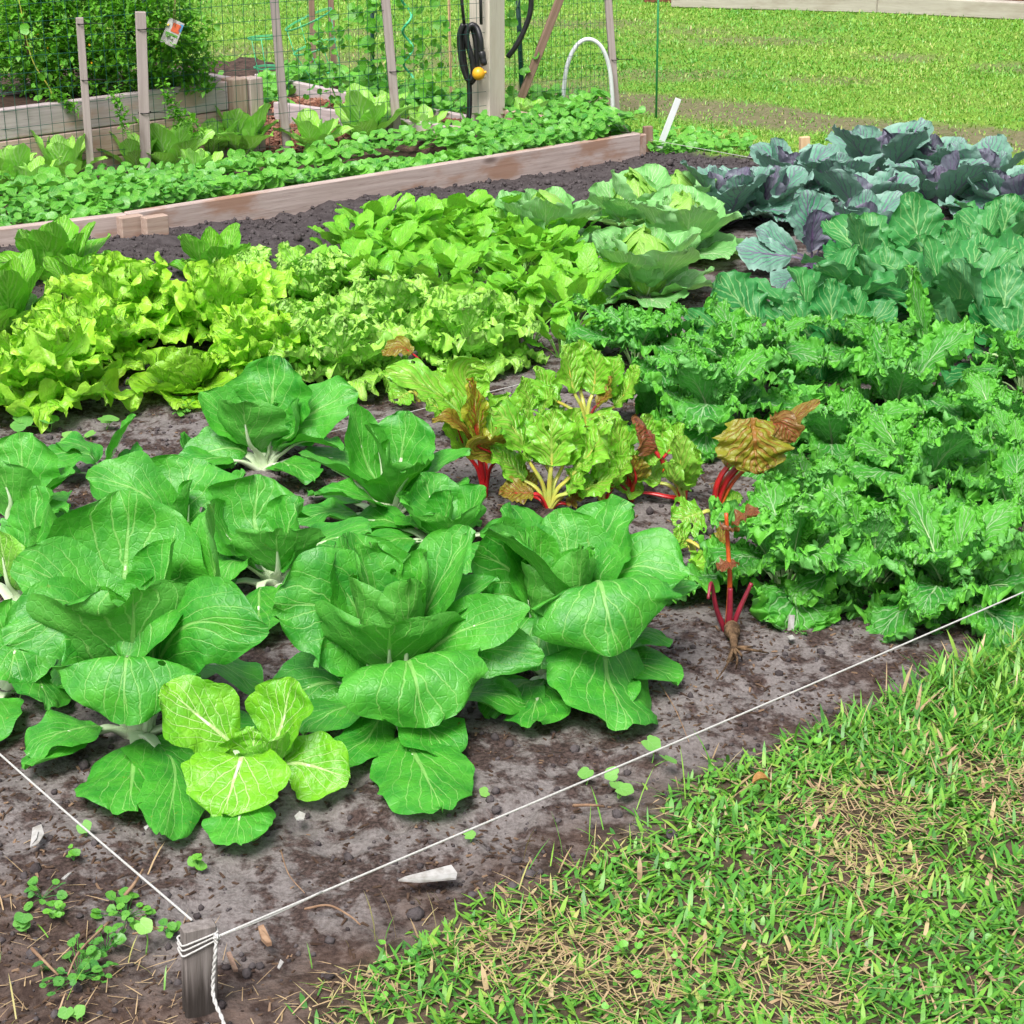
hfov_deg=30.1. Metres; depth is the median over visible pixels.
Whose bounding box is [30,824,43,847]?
plastic scrap
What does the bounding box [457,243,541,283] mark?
mustard plant
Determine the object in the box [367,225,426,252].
mustard plant
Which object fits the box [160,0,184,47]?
seed packet
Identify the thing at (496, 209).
mustard plant
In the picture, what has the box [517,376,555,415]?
chard plant
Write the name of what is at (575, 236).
mustard plant
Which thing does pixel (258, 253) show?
frilly mustard
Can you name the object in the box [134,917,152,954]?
pennywort
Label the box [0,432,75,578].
bok choy
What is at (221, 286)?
lettuce
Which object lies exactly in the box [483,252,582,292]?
mustard plant
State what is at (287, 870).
twig
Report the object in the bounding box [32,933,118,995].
seedling weed
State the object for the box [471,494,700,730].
bok choy
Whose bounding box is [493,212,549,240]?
mustard plant
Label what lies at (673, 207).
green cabbage
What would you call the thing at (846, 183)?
red cabbage
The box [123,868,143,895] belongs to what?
twig
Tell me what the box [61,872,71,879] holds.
plastic scrap
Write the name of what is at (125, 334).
lettuce
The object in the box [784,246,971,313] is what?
collard plant
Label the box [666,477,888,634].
curly kale
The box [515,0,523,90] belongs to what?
metal post
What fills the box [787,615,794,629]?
plant label
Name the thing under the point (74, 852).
seedling weed
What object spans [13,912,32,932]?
pennywort
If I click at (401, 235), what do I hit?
mustard plant
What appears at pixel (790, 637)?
plastic scrap
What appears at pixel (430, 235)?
mustard plant
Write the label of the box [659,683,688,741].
twig
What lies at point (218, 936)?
string
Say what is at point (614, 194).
green cabbage
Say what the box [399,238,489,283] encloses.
mustard plant
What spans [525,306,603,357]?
mustard plant
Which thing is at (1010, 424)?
curly kale
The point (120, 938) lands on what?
seedling weed
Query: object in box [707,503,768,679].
chard plant
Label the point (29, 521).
bok choy
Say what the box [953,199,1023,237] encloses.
collard plant
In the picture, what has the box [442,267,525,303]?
mustard plant
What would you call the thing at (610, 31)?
garden stake
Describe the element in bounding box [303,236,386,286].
mustard plant
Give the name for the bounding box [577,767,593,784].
pennywort
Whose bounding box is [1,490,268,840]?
bok choy
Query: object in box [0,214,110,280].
lettuce
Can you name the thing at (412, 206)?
mustard plant
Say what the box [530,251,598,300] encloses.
mustard plant
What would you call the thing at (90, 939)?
twig
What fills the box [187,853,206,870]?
seedling weed
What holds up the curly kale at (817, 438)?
on the soil
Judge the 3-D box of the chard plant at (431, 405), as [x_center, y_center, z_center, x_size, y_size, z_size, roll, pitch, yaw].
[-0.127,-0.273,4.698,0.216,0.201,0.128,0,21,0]
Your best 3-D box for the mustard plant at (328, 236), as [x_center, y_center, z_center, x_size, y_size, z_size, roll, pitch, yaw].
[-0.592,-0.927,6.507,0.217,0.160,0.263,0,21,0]
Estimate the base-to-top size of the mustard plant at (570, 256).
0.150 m
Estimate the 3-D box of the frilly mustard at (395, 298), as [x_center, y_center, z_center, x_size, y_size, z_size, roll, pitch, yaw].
[-0.365,-0.600,5.593,0.401,0.238,0.354,0,21,0]
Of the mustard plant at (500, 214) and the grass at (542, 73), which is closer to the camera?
the mustard plant at (500, 214)
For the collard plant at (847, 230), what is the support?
on the soil
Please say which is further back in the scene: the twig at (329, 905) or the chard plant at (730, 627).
the chard plant at (730, 627)
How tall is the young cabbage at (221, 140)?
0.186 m
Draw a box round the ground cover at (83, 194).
[0,57,757,226]
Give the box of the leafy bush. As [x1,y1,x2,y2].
[0,0,228,139]
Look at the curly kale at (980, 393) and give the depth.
4.65 m
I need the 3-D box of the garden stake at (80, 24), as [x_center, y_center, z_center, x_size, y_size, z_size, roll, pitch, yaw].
[-1.647,-1.578,7.544,0.116,0.746,0.039,0,21,0]
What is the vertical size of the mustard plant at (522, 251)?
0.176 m
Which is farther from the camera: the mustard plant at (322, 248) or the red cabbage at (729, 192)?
the red cabbage at (729, 192)
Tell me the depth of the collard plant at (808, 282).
5.51 m
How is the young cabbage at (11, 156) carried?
on the soil
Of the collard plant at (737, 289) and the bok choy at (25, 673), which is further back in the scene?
the collard plant at (737, 289)
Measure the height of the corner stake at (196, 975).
0.235 m
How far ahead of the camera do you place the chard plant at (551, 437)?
4.21 m
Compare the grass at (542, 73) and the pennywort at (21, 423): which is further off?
the grass at (542, 73)
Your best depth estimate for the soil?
3.05 m
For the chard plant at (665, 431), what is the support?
on the soil
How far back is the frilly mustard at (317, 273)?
5.85 m
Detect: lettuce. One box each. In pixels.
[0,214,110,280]
[0,249,62,334]
[0,316,142,433]
[24,291,159,377]
[42,253,93,296]
[43,251,195,339]
[125,346,233,409]
[143,256,299,345]
[168,223,254,270]
[201,303,309,383]
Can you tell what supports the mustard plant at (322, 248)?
on the soil
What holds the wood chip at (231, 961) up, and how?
on the soil
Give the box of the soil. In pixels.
[0,0,1023,1023]
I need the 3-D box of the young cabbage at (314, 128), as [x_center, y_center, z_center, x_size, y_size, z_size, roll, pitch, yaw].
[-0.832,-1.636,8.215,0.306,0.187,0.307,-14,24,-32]
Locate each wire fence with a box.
[0,0,485,170]
[509,0,620,102]
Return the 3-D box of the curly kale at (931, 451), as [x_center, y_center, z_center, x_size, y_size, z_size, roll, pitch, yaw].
[0.904,-0.102,4.257,0.486,0.299,0.463,19,28,41]
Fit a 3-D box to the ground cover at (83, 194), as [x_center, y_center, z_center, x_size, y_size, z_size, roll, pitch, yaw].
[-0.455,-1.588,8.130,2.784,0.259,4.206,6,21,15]
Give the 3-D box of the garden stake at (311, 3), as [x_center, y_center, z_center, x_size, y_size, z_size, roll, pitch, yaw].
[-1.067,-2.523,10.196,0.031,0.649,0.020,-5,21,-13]
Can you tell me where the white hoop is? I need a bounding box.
[561,37,614,106]
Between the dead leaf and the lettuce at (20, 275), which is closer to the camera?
the dead leaf
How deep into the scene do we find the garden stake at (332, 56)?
10.26 m
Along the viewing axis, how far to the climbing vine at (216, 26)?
9.88 m
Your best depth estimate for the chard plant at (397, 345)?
4.98 m
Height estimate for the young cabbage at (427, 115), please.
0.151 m
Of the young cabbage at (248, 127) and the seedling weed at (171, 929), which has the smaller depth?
the seedling weed at (171, 929)
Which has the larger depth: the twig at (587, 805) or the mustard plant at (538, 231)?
the mustard plant at (538, 231)
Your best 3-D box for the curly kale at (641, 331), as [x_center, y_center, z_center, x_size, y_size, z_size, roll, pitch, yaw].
[0.374,-0.488,5.305,0.455,0.278,0.452,4,21,10]
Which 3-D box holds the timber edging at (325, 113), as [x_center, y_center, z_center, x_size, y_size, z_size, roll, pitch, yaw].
[-0.829,-1.931,9.202,0.628,0.140,2.225,-18,27,-39]
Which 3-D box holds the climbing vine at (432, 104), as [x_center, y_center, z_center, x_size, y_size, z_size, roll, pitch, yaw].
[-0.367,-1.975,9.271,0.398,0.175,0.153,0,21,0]
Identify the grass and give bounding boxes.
[0,0,1023,164]
[0,622,1023,1022]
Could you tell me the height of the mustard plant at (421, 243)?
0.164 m
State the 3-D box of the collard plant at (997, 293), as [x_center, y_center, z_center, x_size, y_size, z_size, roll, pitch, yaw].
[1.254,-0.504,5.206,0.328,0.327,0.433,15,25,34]
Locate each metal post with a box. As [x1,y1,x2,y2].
[370,13,374,66]
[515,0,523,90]
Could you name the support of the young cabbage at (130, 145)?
on the soil
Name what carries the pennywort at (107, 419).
on the soil
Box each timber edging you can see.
[0,109,645,246]
[255,74,474,136]
[671,0,1023,19]
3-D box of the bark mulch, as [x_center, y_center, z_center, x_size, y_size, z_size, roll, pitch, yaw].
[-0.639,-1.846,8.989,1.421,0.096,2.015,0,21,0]
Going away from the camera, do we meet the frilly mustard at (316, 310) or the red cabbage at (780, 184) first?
the frilly mustard at (316, 310)
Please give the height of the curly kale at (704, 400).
0.298 m
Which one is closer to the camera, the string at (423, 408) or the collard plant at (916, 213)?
the string at (423, 408)
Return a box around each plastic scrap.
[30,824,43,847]
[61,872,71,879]
[277,959,283,969]
[294,811,305,820]
[787,635,794,639]
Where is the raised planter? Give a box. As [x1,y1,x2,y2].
[0,68,265,177]
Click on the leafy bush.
(120, 21)
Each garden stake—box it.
[76,17,107,174]
[134,11,167,167]
[270,0,289,151]
[308,0,315,62]
[328,0,336,79]
[381,0,413,140]
[448,0,451,92]
[518,0,563,98]
[604,0,632,115]
[643,125,652,151]
[799,136,809,149]
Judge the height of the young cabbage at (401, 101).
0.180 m
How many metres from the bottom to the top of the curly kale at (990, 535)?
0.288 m
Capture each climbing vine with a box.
[8,0,65,101]
[192,0,223,74]
[300,0,378,106]
[344,0,400,95]
[365,0,454,110]
[407,88,458,107]
[505,0,539,98]
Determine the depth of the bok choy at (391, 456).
4.15 m
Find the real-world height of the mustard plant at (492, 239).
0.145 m
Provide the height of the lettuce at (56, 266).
0.202 m
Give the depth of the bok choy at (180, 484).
3.95 m
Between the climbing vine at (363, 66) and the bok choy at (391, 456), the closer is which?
the bok choy at (391, 456)
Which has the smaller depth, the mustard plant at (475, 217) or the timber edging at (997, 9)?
the mustard plant at (475, 217)
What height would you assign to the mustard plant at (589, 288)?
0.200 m
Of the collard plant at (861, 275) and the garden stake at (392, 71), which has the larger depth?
the garden stake at (392, 71)
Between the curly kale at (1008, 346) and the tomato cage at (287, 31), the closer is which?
the curly kale at (1008, 346)
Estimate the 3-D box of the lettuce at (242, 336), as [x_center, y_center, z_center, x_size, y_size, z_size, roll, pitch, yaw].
[-0.687,-0.456,5.205,0.364,0.214,0.351,12,24,30]
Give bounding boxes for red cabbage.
[680,159,792,225]
[735,165,832,221]
[736,190,839,288]
[748,137,839,192]
[794,152,884,201]
[821,189,902,251]
[823,165,919,203]
[825,117,939,175]
[874,150,998,208]
[891,132,966,167]
[937,134,1023,197]
[945,165,1023,216]
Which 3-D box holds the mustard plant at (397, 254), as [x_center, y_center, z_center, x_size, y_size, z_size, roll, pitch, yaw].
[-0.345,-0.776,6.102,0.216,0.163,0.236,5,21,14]
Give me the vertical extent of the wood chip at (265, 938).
0.010 m
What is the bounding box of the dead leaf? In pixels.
[752,772,771,783]
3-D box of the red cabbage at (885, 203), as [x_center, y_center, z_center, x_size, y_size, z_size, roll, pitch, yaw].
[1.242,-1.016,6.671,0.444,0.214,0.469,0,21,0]
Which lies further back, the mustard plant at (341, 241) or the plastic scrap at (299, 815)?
the mustard plant at (341, 241)
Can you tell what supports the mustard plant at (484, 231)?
on the soil
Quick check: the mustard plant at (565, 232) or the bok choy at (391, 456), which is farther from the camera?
the mustard plant at (565, 232)
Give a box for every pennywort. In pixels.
[10,411,58,432]
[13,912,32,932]
[58,1004,84,1021]
[61,430,95,440]
[76,820,91,835]
[98,415,118,429]
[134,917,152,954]
[463,829,475,841]
[479,787,489,796]
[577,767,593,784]
[604,766,633,798]
[641,735,676,765]
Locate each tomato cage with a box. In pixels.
[248,35,275,72]
[285,7,338,75]
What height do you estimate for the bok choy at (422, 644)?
0.323 m
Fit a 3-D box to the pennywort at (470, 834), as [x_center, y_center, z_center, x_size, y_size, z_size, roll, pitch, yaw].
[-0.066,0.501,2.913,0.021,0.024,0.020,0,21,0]
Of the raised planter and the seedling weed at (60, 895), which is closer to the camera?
the seedling weed at (60, 895)
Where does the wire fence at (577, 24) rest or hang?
on the soil
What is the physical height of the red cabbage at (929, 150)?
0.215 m
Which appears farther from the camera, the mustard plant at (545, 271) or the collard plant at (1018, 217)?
the collard plant at (1018, 217)
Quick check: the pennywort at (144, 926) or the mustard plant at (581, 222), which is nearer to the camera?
the pennywort at (144, 926)
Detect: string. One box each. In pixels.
[0,592,1022,1023]
[252,384,518,451]
[653,140,751,157]
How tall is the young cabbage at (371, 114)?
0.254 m
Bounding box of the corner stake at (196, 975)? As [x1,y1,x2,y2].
[180,918,217,1018]
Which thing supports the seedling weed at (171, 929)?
on the soil
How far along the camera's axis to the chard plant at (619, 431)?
4.27 m
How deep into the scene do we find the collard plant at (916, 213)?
6.04 m
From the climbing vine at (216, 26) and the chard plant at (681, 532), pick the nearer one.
the chard plant at (681, 532)
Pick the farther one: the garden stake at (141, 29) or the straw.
the garden stake at (141, 29)
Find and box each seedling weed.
[23,876,67,910]
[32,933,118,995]
[42,900,65,918]
[66,844,80,859]
[83,923,126,956]
[90,887,155,932]
[157,918,180,937]
[168,396,195,416]
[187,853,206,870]
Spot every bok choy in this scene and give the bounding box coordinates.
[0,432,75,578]
[0,485,57,600]
[0,598,71,740]
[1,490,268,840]
[48,413,142,473]
[86,450,245,559]
[158,674,349,845]
[178,355,357,484]
[207,474,371,628]
[272,524,544,814]
[297,404,481,535]
[356,471,499,573]
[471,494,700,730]
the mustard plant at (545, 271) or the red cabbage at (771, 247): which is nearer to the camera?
the mustard plant at (545, 271)
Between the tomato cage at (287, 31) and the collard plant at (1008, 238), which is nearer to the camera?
the collard plant at (1008, 238)
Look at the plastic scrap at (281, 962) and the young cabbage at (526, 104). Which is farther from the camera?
the young cabbage at (526, 104)
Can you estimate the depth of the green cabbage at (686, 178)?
7.04 m
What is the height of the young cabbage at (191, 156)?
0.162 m
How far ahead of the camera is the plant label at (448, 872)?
2.78 m
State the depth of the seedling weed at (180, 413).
4.93 m
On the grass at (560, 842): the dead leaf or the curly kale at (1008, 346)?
the dead leaf
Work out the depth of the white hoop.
9.21 m
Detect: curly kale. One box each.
[559,293,719,386]
[609,344,801,462]
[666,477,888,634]
[676,292,827,396]
[729,368,933,486]
[752,450,874,520]
[760,474,1010,634]
[793,315,978,429]
[816,301,935,388]
[838,404,1008,503]
[841,264,933,350]
[853,475,1023,654]
[941,441,1023,532]
[942,368,1023,440]
[962,323,1023,396]
[973,402,1023,470]
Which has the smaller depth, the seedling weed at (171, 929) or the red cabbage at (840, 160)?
the seedling weed at (171, 929)
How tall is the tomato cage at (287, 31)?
0.460 m
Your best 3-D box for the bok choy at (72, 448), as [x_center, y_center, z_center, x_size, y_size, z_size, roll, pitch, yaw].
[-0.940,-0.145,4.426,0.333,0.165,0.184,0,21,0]
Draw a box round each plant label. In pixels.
[398,865,456,882]
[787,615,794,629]
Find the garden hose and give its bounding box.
[457,0,533,118]
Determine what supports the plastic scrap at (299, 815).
on the soil
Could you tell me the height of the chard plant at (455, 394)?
0.331 m
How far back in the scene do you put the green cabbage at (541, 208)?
6.56 m
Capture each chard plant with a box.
[381,335,446,404]
[382,356,515,497]
[417,360,493,422]
[487,399,630,508]
[510,339,640,434]
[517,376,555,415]
[565,441,632,500]
[595,418,665,502]
[617,414,704,503]
[632,413,684,472]
[670,399,819,537]
[672,522,729,571]
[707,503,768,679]
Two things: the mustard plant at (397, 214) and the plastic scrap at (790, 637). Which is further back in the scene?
the mustard plant at (397, 214)
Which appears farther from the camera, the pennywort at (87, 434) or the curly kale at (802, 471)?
the pennywort at (87, 434)
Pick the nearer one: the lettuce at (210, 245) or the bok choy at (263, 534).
the bok choy at (263, 534)
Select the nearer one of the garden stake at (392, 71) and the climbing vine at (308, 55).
the garden stake at (392, 71)
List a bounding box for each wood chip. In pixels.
[226,951,237,971]
[258,925,271,946]
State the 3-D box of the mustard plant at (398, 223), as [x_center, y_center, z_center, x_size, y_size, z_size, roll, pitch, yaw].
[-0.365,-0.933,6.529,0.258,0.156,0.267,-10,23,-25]
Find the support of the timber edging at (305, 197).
on the soil
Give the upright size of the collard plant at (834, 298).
0.266 m
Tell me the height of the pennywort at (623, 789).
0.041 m
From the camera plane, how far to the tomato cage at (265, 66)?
10.28 m
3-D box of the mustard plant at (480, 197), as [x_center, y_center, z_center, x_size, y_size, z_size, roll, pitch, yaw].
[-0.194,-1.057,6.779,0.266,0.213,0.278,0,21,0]
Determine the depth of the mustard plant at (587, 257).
5.92 m
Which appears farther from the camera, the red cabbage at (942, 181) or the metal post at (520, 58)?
the metal post at (520, 58)
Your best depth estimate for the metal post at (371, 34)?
9.83 m
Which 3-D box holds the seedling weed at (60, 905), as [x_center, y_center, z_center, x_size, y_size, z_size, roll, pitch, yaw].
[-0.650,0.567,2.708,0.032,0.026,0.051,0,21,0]
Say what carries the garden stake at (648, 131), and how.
in the soil
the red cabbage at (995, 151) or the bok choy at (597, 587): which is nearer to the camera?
the bok choy at (597, 587)
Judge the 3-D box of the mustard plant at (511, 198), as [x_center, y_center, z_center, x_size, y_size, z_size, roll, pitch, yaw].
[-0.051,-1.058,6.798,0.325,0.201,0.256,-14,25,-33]
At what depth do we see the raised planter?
7.77 m
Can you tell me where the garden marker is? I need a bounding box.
[655,98,680,149]
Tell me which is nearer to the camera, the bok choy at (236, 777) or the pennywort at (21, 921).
the pennywort at (21, 921)
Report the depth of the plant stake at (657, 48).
9.40 m
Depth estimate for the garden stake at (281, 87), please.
8.13 m
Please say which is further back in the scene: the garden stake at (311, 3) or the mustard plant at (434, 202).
the garden stake at (311, 3)
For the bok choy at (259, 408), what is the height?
0.274 m
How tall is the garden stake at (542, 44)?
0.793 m
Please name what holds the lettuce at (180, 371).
on the soil
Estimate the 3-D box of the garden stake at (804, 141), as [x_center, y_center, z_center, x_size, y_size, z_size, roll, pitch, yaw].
[1.238,-1.482,8.049,0.053,0.213,0.031,-5,21,-13]
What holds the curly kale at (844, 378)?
on the soil
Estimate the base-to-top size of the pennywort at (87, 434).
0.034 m
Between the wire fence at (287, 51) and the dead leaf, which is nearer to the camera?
the dead leaf
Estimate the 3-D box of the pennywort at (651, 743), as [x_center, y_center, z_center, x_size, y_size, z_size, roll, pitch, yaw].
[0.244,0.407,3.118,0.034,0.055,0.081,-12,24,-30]
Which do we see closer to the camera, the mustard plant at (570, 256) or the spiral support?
the mustard plant at (570, 256)
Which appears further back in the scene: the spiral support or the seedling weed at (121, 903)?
the spiral support
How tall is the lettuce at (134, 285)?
0.284 m
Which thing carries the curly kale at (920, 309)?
on the soil
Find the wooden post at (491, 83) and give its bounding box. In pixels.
[469,0,504,123]
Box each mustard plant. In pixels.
[272,243,326,261]
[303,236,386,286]
[307,213,368,249]
[322,209,403,240]
[332,230,408,272]
[335,193,413,229]
[343,220,417,256]
[344,249,424,279]
[360,192,443,223]
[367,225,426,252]
[370,236,465,278]
[382,214,431,236]
[383,221,425,249]
[383,248,433,278]
[392,244,481,288]
[394,201,443,217]
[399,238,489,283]
[401,197,469,241]
[414,224,477,258]
[417,220,472,240]
[420,189,493,215]
[437,208,506,236]
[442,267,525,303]
[444,215,517,243]
[449,234,502,278]
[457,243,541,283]
[462,207,519,236]
[463,193,521,212]
[474,265,559,306]
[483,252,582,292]
[488,202,512,219]
[489,233,563,273]
[489,283,583,340]
[491,224,557,269]
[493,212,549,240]
[493,253,599,318]
[495,217,583,264]
[515,267,617,322]
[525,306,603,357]
[530,243,600,267]
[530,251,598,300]
[540,232,585,247]
[542,238,599,265]
[549,216,607,235]
[554,244,631,312]
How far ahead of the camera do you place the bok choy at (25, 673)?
3.31 m
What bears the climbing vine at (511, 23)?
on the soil
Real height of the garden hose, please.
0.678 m
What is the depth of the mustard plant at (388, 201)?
6.64 m
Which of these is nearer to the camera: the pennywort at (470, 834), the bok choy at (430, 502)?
the pennywort at (470, 834)
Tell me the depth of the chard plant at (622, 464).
4.23 m
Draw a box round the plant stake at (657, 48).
[655,0,658,118]
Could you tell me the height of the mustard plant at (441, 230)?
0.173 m
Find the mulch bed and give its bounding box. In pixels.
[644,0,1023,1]
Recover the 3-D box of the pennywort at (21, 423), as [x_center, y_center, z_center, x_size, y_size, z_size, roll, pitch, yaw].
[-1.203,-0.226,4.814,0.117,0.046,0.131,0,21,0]
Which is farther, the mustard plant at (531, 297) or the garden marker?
the garden marker
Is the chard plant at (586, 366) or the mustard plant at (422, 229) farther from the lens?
the mustard plant at (422, 229)
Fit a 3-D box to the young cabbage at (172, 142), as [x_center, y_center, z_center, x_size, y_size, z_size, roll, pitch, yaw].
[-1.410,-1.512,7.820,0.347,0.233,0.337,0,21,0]
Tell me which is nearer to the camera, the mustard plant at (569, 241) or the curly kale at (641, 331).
the curly kale at (641, 331)
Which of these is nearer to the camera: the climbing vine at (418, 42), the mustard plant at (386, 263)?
the mustard plant at (386, 263)
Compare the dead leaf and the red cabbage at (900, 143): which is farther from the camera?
the red cabbage at (900, 143)
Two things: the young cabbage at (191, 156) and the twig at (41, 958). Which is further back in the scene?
the young cabbage at (191, 156)
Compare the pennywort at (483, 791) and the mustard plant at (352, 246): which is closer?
the pennywort at (483, 791)
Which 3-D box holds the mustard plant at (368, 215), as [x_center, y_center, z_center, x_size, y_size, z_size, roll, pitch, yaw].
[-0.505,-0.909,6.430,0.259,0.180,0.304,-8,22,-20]
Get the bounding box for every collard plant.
[682,269,797,344]
[753,244,908,323]
[773,278,897,382]
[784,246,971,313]
[801,212,942,263]
[854,191,968,319]
[866,232,1018,352]
[915,258,1023,386]
[924,200,1023,265]
[942,193,1023,232]
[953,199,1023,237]
[959,227,1023,316]
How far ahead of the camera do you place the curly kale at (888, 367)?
4.78 m
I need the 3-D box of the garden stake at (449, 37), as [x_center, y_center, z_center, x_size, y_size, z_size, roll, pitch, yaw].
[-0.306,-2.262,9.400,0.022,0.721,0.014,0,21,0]
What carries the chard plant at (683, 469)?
on the soil
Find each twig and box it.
[30,947,58,975]
[67,921,109,975]
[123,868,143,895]
[132,927,167,934]
[280,850,304,892]
[304,904,360,925]
[572,804,604,807]
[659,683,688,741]
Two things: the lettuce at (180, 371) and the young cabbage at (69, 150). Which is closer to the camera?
the lettuce at (180, 371)
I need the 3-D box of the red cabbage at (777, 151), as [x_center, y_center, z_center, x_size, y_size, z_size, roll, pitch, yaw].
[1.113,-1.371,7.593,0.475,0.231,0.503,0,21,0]
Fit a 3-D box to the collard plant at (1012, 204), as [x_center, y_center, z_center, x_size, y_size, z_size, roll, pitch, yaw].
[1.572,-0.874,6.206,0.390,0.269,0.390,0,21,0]
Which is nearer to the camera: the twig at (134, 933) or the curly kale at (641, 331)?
the twig at (134, 933)
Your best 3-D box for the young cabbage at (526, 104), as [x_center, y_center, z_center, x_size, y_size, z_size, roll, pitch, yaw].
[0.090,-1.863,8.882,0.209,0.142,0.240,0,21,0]
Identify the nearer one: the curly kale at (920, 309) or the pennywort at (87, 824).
the pennywort at (87, 824)
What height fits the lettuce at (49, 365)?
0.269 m
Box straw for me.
[0,829,347,1023]
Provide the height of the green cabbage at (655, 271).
0.246 m
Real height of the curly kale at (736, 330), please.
0.282 m
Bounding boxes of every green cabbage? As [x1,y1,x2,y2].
[491,186,601,249]
[573,163,671,227]
[580,223,714,308]
[625,184,743,259]
[641,169,735,221]
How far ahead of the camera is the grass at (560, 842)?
2.85 m
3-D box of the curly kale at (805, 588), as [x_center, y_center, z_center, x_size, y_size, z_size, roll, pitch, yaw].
[0.705,0.084,3.783,0.471,0.316,0.465,-7,22,-19]
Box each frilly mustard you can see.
[212,244,288,298]
[267,291,346,331]
[268,305,413,400]
[275,240,370,312]
[325,271,434,325]
[398,282,549,380]
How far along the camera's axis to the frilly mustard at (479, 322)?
5.26 m
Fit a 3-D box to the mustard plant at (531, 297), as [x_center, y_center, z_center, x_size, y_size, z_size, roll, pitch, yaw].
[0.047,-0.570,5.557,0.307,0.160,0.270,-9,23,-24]
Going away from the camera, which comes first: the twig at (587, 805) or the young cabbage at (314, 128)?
the twig at (587, 805)
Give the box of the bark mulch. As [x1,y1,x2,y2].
[260,93,465,157]
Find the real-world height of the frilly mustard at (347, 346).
0.240 m
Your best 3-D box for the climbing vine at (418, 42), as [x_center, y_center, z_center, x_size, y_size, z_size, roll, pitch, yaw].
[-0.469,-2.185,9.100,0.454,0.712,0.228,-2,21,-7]
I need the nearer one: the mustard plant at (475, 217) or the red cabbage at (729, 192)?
the mustard plant at (475, 217)
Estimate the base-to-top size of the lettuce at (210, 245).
0.208 m
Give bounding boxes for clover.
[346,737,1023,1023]
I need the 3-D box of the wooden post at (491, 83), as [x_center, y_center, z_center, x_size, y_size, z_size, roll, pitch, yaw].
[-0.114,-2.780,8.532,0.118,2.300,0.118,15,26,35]
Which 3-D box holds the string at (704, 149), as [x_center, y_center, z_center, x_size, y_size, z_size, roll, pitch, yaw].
[0.878,-1.556,8.203,0.002,0.002,1.202,-17,27,-38]
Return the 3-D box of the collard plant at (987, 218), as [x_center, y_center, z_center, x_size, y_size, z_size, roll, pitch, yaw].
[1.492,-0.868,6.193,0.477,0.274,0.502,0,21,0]
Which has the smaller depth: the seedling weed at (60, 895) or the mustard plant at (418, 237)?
the seedling weed at (60, 895)
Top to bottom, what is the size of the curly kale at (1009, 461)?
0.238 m
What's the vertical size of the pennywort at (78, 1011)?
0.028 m
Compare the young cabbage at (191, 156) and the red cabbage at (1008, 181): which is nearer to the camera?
the red cabbage at (1008, 181)
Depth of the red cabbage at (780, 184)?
7.06 m
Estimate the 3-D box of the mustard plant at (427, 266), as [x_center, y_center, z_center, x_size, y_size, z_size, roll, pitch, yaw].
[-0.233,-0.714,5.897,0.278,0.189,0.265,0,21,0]
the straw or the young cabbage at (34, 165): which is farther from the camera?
the young cabbage at (34, 165)
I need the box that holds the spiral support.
[400,0,413,77]
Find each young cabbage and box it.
[0,143,36,183]
[0,156,68,189]
[31,130,107,179]
[96,130,165,169]
[133,113,214,166]
[170,148,222,172]
[192,118,239,154]
[215,103,278,157]
[273,108,353,146]
[325,83,410,141]
[376,90,419,118]
[401,104,447,133]
[513,96,550,114]
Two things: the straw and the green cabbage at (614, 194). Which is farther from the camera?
the green cabbage at (614, 194)
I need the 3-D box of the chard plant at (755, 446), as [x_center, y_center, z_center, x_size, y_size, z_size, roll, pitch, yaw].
[0.512,-0.095,4.138,0.337,0.280,0.106,-4,21,-11]

